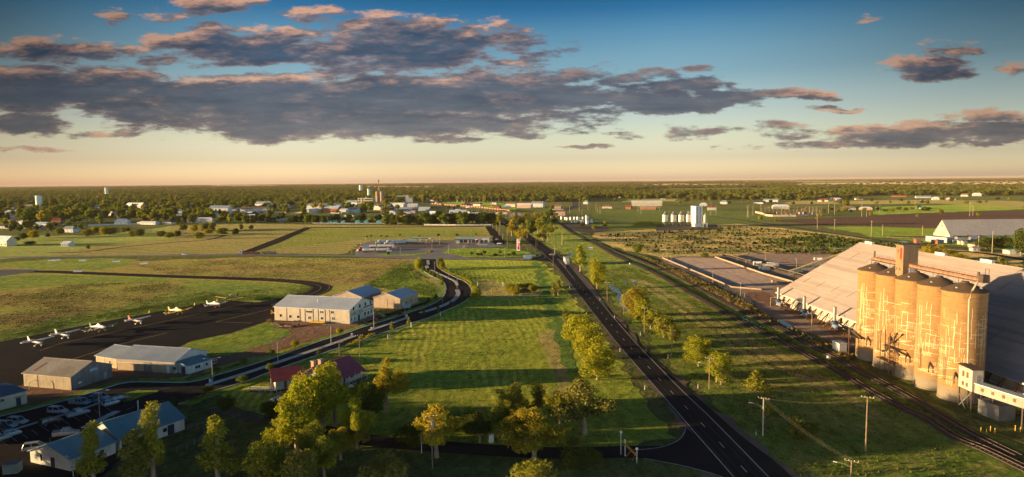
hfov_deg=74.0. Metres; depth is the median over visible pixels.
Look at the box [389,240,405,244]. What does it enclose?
semi trailer
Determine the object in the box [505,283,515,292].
shrub
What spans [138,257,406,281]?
brown tussocks
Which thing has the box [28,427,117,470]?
terminal building
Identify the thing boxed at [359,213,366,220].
town tree
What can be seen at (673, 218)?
steel silo
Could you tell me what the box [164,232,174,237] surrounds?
shrub
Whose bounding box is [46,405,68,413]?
station wagon
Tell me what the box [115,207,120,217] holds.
town tree
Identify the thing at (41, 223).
town house
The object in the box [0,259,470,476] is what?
access street
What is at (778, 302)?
aeration fan
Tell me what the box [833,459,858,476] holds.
power pole
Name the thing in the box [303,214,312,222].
town tree
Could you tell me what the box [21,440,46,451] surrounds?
station wagon
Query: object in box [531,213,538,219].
gum tree
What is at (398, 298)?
hangar
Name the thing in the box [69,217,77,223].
town tree
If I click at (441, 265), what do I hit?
shrub
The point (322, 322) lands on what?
stacked wing panels
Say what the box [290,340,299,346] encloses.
clipped tree
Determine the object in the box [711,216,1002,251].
farm track
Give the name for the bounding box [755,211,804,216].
substation wall
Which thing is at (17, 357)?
apron
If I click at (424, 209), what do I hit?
town shed
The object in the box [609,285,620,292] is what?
puddle
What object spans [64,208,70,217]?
town tree
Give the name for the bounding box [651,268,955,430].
grass tussocks
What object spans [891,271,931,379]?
grain silo
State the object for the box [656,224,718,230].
silo pad
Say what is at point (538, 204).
warehouse
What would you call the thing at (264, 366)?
median island
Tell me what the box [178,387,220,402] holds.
hedge
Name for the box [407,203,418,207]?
shop building
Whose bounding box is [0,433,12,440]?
sedan
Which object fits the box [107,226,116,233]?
shrub
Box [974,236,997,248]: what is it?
round tree
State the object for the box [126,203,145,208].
town hall
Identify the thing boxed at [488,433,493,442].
utility box
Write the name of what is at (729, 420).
highway shoulder
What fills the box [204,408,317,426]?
farm track
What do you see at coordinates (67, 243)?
town shed
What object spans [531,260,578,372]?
field drain
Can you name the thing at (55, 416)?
car park kerb
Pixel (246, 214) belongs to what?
town tree
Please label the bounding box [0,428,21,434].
hatchback
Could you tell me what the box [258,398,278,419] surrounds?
shrub
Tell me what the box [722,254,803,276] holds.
ground conveyor
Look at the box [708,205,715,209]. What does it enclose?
town house
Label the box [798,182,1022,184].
fallow field
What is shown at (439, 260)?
shrub
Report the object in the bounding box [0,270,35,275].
runway pad
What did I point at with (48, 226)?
town tree
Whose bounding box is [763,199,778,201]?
town shed
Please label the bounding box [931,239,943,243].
brick store
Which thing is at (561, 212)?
bin works
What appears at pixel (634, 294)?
round tree
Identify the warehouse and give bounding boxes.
[209,205,231,213]
[240,207,269,212]
[255,202,272,207]
[374,203,389,209]
[390,203,406,206]
[506,203,516,206]
[517,203,532,207]
[531,201,544,206]
[631,201,661,205]
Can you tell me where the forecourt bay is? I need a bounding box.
[395,242,450,247]
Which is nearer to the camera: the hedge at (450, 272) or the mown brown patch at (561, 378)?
the mown brown patch at (561, 378)
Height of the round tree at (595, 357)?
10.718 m
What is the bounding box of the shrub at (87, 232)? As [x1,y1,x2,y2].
[80,228,93,236]
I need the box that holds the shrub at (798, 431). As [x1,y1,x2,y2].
[787,414,821,440]
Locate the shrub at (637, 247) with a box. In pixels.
[632,242,643,252]
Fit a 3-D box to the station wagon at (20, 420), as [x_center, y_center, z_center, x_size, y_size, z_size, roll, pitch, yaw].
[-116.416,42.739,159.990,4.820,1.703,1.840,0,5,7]
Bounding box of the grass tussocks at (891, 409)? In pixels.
[602,266,984,476]
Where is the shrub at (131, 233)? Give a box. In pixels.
[128,230,135,236]
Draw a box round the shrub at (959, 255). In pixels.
[952,253,970,258]
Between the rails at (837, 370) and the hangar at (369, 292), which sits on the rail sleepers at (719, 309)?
the rails at (837, 370)
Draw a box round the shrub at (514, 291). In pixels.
[509,286,520,294]
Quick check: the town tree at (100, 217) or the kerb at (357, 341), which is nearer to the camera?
the kerb at (357, 341)
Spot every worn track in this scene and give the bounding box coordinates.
[624,276,774,369]
[638,280,826,387]
[718,320,886,419]
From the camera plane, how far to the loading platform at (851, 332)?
212.32 m
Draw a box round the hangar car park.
[367,302,427,322]
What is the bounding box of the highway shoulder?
[556,261,800,476]
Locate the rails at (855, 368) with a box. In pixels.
[596,243,1021,454]
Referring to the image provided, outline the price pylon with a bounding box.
[517,239,519,250]
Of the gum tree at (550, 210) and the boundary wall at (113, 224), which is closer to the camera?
the boundary wall at (113, 224)
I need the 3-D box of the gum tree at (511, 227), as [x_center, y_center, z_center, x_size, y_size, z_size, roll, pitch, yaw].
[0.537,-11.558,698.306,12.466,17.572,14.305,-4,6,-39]
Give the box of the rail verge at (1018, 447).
[577,232,1023,459]
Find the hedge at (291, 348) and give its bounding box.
[279,342,305,352]
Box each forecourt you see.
[0,320,358,411]
[354,241,503,257]
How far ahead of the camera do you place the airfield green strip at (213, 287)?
333.60 m
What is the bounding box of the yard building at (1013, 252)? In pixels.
[1003,250,1023,254]
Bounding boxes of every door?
[16,397,20,405]
[50,457,54,467]
[144,362,151,371]
[375,299,380,307]
[381,299,387,307]
[388,300,393,307]
[983,406,987,416]
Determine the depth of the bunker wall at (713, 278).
375.80 m
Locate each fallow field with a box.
[643,184,742,184]
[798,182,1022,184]
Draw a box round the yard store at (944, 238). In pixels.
[926,235,954,242]
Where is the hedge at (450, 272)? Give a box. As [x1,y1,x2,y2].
[443,268,473,289]
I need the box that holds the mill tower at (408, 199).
[405,195,412,202]
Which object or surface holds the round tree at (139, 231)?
on the paddock at (44, 246)
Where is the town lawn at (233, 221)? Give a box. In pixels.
[215,220,250,223]
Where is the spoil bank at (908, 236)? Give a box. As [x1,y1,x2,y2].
[886,236,925,237]
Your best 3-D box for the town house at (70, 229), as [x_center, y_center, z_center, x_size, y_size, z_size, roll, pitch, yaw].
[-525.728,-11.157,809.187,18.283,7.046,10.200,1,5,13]
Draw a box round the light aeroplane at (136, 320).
[125,315,149,324]
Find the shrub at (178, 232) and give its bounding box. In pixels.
[174,229,180,235]
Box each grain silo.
[855,262,888,361]
[872,266,896,370]
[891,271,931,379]
[913,275,956,390]
[936,281,989,403]
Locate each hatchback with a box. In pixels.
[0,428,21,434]
[101,398,119,406]
[357,320,366,324]
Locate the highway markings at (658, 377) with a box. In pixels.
[531,237,768,476]
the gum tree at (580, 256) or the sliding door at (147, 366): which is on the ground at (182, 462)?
the gum tree at (580, 256)
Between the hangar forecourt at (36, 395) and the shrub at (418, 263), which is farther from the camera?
the shrub at (418, 263)
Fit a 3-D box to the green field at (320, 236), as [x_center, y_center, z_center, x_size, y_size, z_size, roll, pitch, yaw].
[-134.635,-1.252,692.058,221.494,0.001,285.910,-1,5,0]
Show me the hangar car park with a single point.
(402, 310)
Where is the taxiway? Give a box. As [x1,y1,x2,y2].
[26,270,330,304]
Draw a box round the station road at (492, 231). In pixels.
[485,226,503,243]
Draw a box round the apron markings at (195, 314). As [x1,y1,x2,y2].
[40,279,329,358]
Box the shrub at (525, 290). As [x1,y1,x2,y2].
[520,288,530,293]
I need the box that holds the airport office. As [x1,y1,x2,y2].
[177,354,219,373]
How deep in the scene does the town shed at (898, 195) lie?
1960.26 m
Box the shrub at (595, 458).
[585,447,602,466]
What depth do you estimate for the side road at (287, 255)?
525.45 m
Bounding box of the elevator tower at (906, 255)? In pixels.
[895,244,919,275]
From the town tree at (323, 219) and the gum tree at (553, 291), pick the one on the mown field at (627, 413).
the gum tree at (553, 291)
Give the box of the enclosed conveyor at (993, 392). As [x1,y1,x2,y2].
[974,382,1023,428]
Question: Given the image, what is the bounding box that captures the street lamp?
[87,389,109,417]
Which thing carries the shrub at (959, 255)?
on the scrub
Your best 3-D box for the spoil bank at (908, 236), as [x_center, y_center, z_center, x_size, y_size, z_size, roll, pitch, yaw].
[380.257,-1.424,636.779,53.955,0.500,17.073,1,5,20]
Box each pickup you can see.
[51,426,79,437]
[64,407,90,417]
[68,397,90,405]
[84,395,102,402]
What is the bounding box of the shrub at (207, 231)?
[203,229,213,233]
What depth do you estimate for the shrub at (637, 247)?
524.23 m
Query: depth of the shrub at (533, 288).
343.52 m
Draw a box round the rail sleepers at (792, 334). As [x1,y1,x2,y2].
[619,253,1016,452]
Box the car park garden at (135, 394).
[121,390,157,401]
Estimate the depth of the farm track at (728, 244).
573.09 m
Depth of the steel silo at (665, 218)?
813.79 m
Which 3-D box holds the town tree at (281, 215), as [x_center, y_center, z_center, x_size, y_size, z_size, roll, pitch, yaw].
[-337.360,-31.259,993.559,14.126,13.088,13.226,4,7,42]
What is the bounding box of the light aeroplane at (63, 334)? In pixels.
[49,329,80,338]
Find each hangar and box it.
[21,357,112,389]
[94,344,131,367]
[116,344,207,373]
[273,295,373,323]
[333,285,381,300]
[372,287,417,308]
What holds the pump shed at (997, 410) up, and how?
on the ground at (182, 462)
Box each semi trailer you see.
[237,250,276,254]
[356,245,369,250]
[363,248,392,252]
[370,244,397,248]
[375,239,388,243]
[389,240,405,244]
[403,239,417,242]
[563,256,569,264]
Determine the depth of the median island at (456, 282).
396.20 m
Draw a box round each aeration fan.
[775,287,783,306]
[800,296,810,317]
[830,307,842,330]
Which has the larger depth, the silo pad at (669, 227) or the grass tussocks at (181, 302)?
the silo pad at (669, 227)
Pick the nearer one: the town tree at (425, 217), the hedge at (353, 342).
the hedge at (353, 342)
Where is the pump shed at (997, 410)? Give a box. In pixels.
[978,397,1015,421]
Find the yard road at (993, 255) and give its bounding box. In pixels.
[945,250,1023,259]
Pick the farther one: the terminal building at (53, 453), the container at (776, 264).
the container at (776, 264)
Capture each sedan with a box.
[0,424,12,430]
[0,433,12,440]
[374,314,385,317]
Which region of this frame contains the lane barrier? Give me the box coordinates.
[620,431,637,463]
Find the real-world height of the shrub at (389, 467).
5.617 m
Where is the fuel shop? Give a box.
[456,237,490,242]
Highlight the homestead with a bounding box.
[300,354,367,386]
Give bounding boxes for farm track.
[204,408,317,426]
[680,235,763,253]
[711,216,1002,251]
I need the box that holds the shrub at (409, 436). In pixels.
[390,422,423,447]
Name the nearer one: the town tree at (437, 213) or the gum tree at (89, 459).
the gum tree at (89, 459)
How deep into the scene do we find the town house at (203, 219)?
966.78 m
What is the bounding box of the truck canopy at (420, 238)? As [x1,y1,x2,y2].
[411,237,435,243]
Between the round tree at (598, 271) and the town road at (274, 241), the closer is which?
the round tree at (598, 271)
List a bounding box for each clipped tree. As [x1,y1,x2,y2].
[201,386,215,391]
[213,367,220,373]
[236,375,248,383]
[265,363,273,370]
[267,349,274,355]
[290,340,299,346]
[335,328,343,334]
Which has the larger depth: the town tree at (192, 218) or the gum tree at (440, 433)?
the town tree at (192, 218)
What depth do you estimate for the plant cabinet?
132.21 m
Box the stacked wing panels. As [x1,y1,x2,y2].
[309,320,325,323]
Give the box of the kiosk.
[912,238,922,243]
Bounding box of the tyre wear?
[555,259,766,476]
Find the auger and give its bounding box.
[771,280,789,283]
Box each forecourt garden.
[377,252,428,255]
[443,248,534,257]
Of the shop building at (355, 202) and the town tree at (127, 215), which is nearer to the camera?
the town tree at (127, 215)
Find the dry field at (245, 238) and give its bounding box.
[48,224,491,255]
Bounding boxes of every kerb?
[0,268,445,416]
[13,401,101,428]
[178,259,471,404]
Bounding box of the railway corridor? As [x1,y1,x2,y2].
[544,201,580,217]
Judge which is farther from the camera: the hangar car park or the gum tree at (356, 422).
the hangar car park
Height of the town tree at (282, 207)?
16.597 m
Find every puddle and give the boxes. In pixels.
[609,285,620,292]
[617,294,629,309]
[778,320,792,327]
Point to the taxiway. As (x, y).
(324, 287)
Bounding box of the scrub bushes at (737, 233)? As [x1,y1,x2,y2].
[600,226,891,253]
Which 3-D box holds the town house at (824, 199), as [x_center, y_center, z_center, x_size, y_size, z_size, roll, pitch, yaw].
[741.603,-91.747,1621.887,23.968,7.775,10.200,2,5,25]
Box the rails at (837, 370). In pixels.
[413,202,1023,467]
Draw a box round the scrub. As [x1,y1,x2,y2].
[592,224,1023,265]
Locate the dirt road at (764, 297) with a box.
[746,292,855,342]
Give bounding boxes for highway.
[416,200,530,235]
[523,235,791,476]
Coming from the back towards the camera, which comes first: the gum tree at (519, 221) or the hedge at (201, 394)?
the gum tree at (519, 221)
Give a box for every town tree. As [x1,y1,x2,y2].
[0,218,9,223]
[9,219,19,228]
[14,208,24,216]
[16,224,22,230]
[22,219,33,228]
[33,224,41,229]
[36,210,52,221]
[39,217,45,221]
[44,223,52,230]
[62,222,70,226]
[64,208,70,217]
[67,200,75,207]
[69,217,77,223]
[78,210,95,220]
[97,213,104,223]
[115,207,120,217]
[125,212,130,219]
[141,214,149,220]
[146,210,162,220]
[159,208,172,219]
[187,214,196,223]
[196,212,205,216]
[216,214,224,222]
[226,214,232,222]
[234,213,239,221]
[240,212,249,219]
[250,215,258,222]
[257,214,265,221]
[265,216,271,221]
[266,210,272,215]
[276,213,285,218]
[277,204,287,210]
[291,215,298,221]
[299,213,305,221]
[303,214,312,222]
[310,215,319,222]
[319,216,327,222]
[333,214,340,219]
[344,202,354,206]
[345,213,352,221]
[355,215,361,219]
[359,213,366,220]
[366,201,373,209]
[374,214,381,219]
[382,213,392,224]
[393,216,402,224]
[396,210,406,216]
[405,214,412,224]
[413,216,421,224]
[419,212,432,223]
[430,214,436,223]
[433,210,442,223]
[437,213,449,223]
[449,212,456,223]
[455,195,461,201]
[455,211,468,223]
[465,212,470,223]
[469,213,474,223]
[473,213,481,223]
[478,211,486,223]
[486,212,495,224]
[492,215,498,224]
[842,200,849,205]
[921,206,931,210]
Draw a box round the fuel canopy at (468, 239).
[454,238,481,243]
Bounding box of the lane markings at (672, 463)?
[638,428,720,476]
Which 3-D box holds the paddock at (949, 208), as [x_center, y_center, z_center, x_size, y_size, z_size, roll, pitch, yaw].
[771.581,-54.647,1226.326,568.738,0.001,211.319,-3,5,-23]
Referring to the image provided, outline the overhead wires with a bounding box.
[762,397,850,459]
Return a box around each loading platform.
[848,328,862,359]
[875,329,901,375]
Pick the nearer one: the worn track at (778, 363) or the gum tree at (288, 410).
the gum tree at (288, 410)
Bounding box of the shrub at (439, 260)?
[436,257,442,267]
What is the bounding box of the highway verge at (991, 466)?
[519,220,1023,476]
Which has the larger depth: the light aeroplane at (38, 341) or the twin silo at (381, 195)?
the twin silo at (381, 195)
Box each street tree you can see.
[469,284,481,298]
[742,370,771,392]
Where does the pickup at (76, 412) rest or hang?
on the access street
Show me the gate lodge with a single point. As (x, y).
(974, 248)
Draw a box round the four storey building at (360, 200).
[358,197,374,206]
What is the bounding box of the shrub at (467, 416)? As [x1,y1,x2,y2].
[460,409,485,430]
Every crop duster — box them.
[82,323,117,331]
[164,307,192,314]
[205,301,227,307]
[216,293,243,300]
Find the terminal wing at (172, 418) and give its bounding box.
[98,401,185,449]
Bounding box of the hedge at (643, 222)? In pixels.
[631,221,663,225]
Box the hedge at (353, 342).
[345,339,358,346]
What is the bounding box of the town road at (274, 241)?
[243,226,482,251]
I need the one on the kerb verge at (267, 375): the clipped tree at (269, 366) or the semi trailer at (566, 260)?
the clipped tree at (269, 366)
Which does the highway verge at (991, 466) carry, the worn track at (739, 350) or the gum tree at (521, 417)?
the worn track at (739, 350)
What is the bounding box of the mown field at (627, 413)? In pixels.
[220,259,674,446]
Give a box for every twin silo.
[375,191,379,202]
[380,191,383,202]
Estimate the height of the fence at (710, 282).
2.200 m
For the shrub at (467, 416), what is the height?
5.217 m
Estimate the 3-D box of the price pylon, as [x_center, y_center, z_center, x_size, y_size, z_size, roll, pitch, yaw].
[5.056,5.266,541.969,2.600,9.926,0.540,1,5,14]
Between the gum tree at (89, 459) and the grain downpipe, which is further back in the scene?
the grain downpipe
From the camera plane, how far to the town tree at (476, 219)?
868.55 m
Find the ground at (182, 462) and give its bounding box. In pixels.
[0,178,1023,476]
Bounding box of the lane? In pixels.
[319,425,660,458]
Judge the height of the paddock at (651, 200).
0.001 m
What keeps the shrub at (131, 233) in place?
on the paddock at (44, 246)
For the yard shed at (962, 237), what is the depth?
608.23 m
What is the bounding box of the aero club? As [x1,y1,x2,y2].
[0,382,28,409]
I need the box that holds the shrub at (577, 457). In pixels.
[558,445,593,471]
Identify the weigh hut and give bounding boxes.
[832,340,847,353]
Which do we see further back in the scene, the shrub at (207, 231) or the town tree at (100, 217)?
the town tree at (100, 217)
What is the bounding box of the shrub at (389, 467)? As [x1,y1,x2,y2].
[357,450,409,476]
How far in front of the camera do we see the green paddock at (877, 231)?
694.13 m
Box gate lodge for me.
[968,246,979,250]
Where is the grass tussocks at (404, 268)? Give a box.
[363,264,435,295]
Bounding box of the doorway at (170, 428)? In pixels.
[167,424,174,434]
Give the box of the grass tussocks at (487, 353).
[248,263,665,445]
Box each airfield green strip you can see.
[0,258,137,269]
[0,275,168,289]
[0,279,310,341]
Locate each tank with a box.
[35,195,42,205]
[703,214,707,223]
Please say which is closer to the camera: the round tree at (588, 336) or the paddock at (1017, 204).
the round tree at (588, 336)
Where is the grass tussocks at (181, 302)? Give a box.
[1,285,308,339]
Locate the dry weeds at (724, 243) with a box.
[613,227,894,254]
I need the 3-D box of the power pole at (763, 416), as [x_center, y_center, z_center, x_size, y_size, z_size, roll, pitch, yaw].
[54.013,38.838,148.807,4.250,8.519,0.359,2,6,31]
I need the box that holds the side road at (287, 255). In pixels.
[0,254,530,259]
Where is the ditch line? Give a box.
[51,235,225,252]
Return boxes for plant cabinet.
[1,460,22,474]
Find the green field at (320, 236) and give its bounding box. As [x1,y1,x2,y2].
[258,228,488,251]
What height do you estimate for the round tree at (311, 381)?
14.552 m
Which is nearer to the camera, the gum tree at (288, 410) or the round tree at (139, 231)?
the gum tree at (288, 410)
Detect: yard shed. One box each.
[954,236,968,239]
[961,240,967,244]
[969,236,980,239]
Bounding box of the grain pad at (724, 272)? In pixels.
[666,258,790,288]
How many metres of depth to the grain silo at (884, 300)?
198.56 m
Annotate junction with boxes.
[531,254,554,264]
[621,427,727,476]
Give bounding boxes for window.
[976,375,980,382]
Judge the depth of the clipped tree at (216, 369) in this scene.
200.34 m
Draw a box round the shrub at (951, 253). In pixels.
[940,250,957,256]
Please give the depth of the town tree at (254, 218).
960.35 m
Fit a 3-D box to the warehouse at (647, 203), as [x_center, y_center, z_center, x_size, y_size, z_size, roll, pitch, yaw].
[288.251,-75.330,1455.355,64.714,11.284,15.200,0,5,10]
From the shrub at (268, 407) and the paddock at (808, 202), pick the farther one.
the paddock at (808, 202)
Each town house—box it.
[35,222,48,225]
[51,218,65,221]
[63,226,79,231]
[114,219,130,223]
[137,221,160,224]
[162,220,175,224]
[187,217,215,222]
[399,207,411,210]
[495,210,507,213]
[602,205,612,208]
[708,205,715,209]
[772,204,789,208]
[818,198,827,201]
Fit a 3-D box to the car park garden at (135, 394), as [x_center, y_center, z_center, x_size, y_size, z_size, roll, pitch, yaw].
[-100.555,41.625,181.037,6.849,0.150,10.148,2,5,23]
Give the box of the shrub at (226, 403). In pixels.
[215,394,236,410]
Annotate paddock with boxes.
[0,226,172,258]
[589,209,794,231]
[622,199,677,201]
[786,201,840,204]
[829,226,1014,249]
[836,200,1023,207]
[872,205,1023,214]
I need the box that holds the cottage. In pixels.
[966,242,998,247]
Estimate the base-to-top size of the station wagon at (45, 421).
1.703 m
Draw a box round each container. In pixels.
[759,263,773,266]
[759,267,769,269]
[767,262,778,266]
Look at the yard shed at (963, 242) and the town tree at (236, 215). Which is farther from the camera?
the town tree at (236, 215)
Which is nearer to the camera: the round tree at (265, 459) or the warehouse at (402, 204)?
the round tree at (265, 459)
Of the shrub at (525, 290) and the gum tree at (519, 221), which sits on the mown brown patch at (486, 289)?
the shrub at (525, 290)
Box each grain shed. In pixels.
[772,241,1023,406]
[933,219,1023,236]
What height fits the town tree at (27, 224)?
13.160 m
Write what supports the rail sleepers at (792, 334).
on the rail ballast at (945, 421)
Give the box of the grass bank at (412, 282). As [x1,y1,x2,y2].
[366,263,438,300]
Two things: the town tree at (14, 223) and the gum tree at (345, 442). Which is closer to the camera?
the gum tree at (345, 442)
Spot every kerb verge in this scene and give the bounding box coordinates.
[0,259,444,415]
[181,260,478,405]
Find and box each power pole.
[355,335,362,360]
[425,415,436,468]
[662,329,675,356]
[700,357,711,388]
[749,397,769,435]
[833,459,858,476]
[861,395,873,451]
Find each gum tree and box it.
[71,420,107,476]
[116,427,154,476]
[136,400,165,476]
[195,414,243,476]
[260,393,302,447]
[276,380,315,451]
[287,361,371,428]
[294,419,340,452]
[304,433,339,476]
[319,370,349,426]
[329,426,361,459]
[338,397,377,448]
[344,413,371,442]
[357,383,385,425]
[358,357,412,412]
[411,403,466,458]
[465,412,492,442]
[487,398,511,439]
[492,406,573,458]
[495,382,535,415]
[496,211,504,224]
[502,404,536,443]
[506,219,516,235]
[514,216,524,224]
[514,226,527,241]
[521,219,530,237]
[522,213,530,224]
[528,219,537,234]
[529,382,545,411]
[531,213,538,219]
[533,218,542,232]
[534,225,549,240]
[540,212,551,224]
[542,390,567,425]
[545,223,555,236]
[546,205,557,217]
[548,378,617,434]
[550,283,558,296]
[551,215,558,223]
[555,279,563,294]
[562,308,568,324]
[572,245,587,271]
[641,310,660,328]
[717,369,726,384]
[756,400,770,417]
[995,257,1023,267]
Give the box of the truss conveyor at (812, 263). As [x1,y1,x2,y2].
[788,252,841,279]
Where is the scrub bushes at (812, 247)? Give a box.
[763,235,925,254]
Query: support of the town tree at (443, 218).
on the ground at (182, 462)
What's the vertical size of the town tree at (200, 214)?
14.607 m
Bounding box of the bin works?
[553,210,565,215]
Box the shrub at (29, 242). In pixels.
[23,241,35,244]
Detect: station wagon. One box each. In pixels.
[0,419,17,426]
[7,415,28,424]
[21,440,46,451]
[37,416,62,426]
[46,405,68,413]
[91,392,109,399]
[109,394,129,400]
[366,316,377,320]
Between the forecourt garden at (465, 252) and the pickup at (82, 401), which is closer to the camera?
the pickup at (82, 401)
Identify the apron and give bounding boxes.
[0,292,303,385]
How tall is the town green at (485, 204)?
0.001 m
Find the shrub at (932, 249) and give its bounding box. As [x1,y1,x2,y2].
[920,244,949,253]
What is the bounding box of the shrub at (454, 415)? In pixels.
[449,414,460,433]
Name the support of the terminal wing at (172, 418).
on the ground at (182, 462)
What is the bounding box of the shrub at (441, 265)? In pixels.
[439,261,444,269]
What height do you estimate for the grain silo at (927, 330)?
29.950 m
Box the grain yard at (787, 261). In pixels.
[660,252,855,348]
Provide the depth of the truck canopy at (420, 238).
615.45 m
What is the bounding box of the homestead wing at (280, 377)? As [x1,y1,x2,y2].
[269,365,302,393]
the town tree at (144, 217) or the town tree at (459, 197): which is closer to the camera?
the town tree at (144, 217)
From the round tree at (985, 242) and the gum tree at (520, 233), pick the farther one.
the gum tree at (520, 233)
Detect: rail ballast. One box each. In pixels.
[404,201,1023,471]
[594,242,1023,456]
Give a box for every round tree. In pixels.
[17,233,27,238]
[27,229,38,237]
[54,227,64,234]
[91,226,98,234]
[99,226,110,234]
[133,228,144,236]
[155,230,166,236]
[179,223,187,230]
[189,224,197,231]
[192,232,204,238]
[208,222,216,231]
[214,227,227,234]
[232,228,238,234]
[239,437,285,476]
[276,448,317,476]
[285,370,330,426]
[507,458,560,476]
[560,313,592,348]
[572,322,606,357]
[578,342,616,379]
[588,257,607,288]
[619,285,650,315]
[632,299,650,321]
[652,315,676,337]
[667,327,680,342]
[682,334,711,366]
[703,350,733,381]
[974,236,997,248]
[994,236,1012,248]
[1012,227,1023,255]
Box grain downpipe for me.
[967,281,978,362]
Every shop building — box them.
[306,203,342,208]
[306,208,319,212]
[323,206,341,212]
[339,209,349,212]
[345,200,357,206]
[345,207,360,212]
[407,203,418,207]
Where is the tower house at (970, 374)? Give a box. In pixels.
[958,363,984,411]
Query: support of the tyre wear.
on the highway at (767, 465)
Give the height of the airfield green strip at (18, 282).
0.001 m
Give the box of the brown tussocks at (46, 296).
[0,282,221,335]
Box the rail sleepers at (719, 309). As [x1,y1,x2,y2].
[612,253,1023,468]
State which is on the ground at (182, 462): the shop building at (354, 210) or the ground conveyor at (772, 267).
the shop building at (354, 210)
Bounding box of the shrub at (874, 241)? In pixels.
[863,239,879,243]
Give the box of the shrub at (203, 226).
[198,221,209,230]
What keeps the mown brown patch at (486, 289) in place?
on the mown field at (627, 413)
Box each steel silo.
[662,212,668,225]
[670,212,676,225]
[677,212,684,225]
[685,212,690,225]
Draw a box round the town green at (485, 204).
[442,202,516,210]
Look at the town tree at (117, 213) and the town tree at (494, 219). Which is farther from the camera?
the town tree at (117, 213)
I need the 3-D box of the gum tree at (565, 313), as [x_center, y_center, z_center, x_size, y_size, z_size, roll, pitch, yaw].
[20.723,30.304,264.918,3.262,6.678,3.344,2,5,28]
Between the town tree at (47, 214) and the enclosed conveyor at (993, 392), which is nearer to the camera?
the enclosed conveyor at (993, 392)
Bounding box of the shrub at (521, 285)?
[515,283,528,288]
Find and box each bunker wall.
[662,257,761,289]
[714,256,792,281]
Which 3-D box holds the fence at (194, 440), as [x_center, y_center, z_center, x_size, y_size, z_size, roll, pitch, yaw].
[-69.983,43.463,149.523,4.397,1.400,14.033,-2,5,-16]
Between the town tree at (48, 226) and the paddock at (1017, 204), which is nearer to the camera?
the town tree at (48, 226)
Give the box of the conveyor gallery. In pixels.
[871,251,989,282]
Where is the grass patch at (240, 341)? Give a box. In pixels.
[186,322,290,355]
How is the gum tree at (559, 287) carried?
on the mown field at (627, 413)
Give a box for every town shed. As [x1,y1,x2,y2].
[0,236,16,245]
[60,241,74,245]
[418,207,430,211]
[449,210,466,212]
[640,206,656,209]
[754,201,763,203]
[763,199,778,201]
[891,195,905,196]
[915,196,931,197]
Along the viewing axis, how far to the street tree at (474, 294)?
325.93 m
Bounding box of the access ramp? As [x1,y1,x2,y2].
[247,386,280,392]
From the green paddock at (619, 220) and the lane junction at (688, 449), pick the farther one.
the green paddock at (619, 220)
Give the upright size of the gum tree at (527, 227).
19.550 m
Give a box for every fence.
[176,422,204,449]
[224,323,337,352]
[661,258,752,305]
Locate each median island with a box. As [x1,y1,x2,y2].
[205,335,355,385]
[369,317,407,330]
[419,289,459,312]
[431,270,458,284]
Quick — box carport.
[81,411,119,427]
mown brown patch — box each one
[474,280,541,298]
[537,329,575,395]
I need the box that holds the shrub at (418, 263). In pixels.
[414,257,422,269]
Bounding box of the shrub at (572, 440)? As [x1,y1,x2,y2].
[566,435,578,446]
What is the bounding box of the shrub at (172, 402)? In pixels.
[162,397,177,406]
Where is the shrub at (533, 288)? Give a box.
[529,284,538,291]
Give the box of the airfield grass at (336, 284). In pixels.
[0,257,439,385]
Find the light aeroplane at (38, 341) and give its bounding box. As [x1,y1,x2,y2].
[21,336,54,346]
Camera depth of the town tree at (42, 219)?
963.49 m
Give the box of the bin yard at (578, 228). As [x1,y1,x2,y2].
[560,223,611,232]
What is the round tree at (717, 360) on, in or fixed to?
on the highway verge at (991, 466)
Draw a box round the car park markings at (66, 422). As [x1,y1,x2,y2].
[2,387,167,444]
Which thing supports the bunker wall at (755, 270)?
on the grain yard at (787, 261)
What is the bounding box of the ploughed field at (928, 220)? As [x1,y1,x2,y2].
[771,210,1023,227]
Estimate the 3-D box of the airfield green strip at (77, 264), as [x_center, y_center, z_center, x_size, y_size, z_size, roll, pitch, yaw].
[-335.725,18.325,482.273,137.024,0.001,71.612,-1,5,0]
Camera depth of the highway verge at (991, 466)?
162.88 m
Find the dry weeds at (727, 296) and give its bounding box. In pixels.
[639,255,853,360]
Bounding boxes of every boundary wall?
[88,223,136,225]
[312,223,400,223]
[424,224,490,225]
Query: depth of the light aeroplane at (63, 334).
248.30 m
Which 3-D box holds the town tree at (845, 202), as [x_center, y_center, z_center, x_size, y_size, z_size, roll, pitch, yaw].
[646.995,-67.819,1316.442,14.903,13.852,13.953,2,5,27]
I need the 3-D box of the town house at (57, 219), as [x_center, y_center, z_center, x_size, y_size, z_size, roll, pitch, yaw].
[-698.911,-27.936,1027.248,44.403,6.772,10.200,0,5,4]
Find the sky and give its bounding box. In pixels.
[0,0,1023,186]

